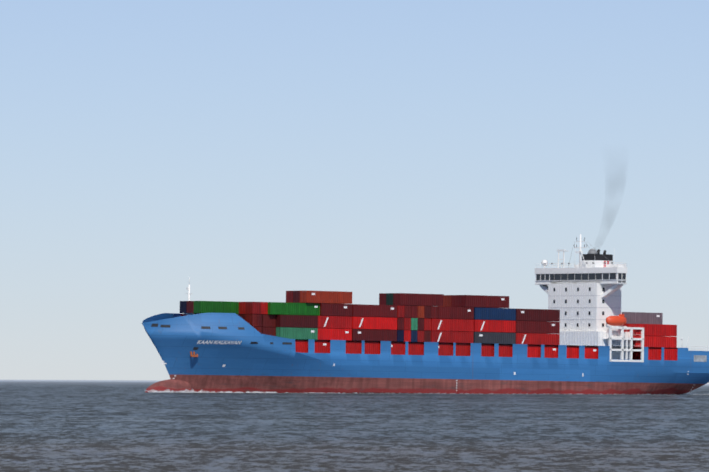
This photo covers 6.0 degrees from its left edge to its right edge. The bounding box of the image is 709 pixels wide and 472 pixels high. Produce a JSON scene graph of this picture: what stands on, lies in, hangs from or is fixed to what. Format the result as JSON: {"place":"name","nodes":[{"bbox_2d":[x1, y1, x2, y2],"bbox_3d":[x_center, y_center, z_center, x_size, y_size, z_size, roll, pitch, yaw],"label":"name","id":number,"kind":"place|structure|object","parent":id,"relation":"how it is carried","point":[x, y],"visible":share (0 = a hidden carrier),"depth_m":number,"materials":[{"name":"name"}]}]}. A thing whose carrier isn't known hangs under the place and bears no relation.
{"place":"outdoors","nodes":[
{"label":"outdoors","id":0,"kind":"place"},
{"bbox_2d":[0,380,708,471],"bbox_3d":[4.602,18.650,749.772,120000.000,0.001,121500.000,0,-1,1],"label":"sea","id":1,"kind":"structure","parent":0,"point":[89,426],"depth_m":353.99,"materials":[{"name":"liquid"}]},
{"bbox_2d":[142,313,708,394],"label":"hull","id":2,"kind":"object","parent":1,"relation":"on","point":[264,365],"visible":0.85,"depth_m":1477.39,"materials":[{"name":"paint"}]},
{"bbox_2d":[145,379,190,391],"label":"bulbous bow","id":3,"kind":"object","parent":2,"relation":"attached to","point":[173,385],"visible":0.23,"depth_m":1456.33,"materials":[{"name":"paint"}]},
{"bbox_2d":[197,340,241,343],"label":"ship name","id":4,"kind":"object","parent":2,"relation":"on","point":[207,342],"visible":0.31,"depth_m":1455.55,"materials":[{"name":"white paint"}]},
{"bbox_2d":[174,291,677,359],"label":"containers","id":5,"kind":"object","parent":2,"relation":"on","point":[413,320],"visible":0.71,"depth_m":1484.71,"materials":[{"name":"metal"}]},
{"bbox_2d":[311,293,659,350],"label":"container markings","id":6,"kind":"object","parent":5,"relation":"attached to","point":[312,331],"visible":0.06,"depth_m":1487.58,"materials":[{"name":"white paint"}]},
{"bbox_2d":[151,277,708,392],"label":"fittings","id":7,"kind":"object","parent":2,"relation":"on","point":[700,358],"visible":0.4,"depth_m":1461.11,"materials":[{"name":"white paint"}]},
{"bbox_2d":[535,234,629,359],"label":"superstructure","id":8,"kind":"object","parent":2,"relation":"on","point":[584,296],"visible":0.85,"depth_m":1524.91,"materials":[{"name":"white paint"}]},
{"bbox_2d":[606,326,643,361],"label":"frame","id":9,"kind":"object","parent":2,"relation":"on","point":[622,345],"visible":0.81,"depth_m":1520.21,"materials":[{"name":"white paint"}]},
{"bbox_2d":[605,312,626,327],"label":"lifeboat","id":10,"kind":"object","parent":9,"relation":"on","point":[620,320],"visible":0.98,"depth_m":1519.12,"materials":[{"name":"orange plastic"}]},
{"bbox_2d":[146,389,708,394],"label":"sea foam","id":11,"kind":"object","parent":1,"relation":"in","point":[188,391],"visible":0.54,"depth_m":1464.00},
{"bbox_2d":[0,0,708,383],"label":"sky","id":12,"kind":"structure","parent":0,"point":[245,150],"materials":[{"name":"blue"}]}
]}

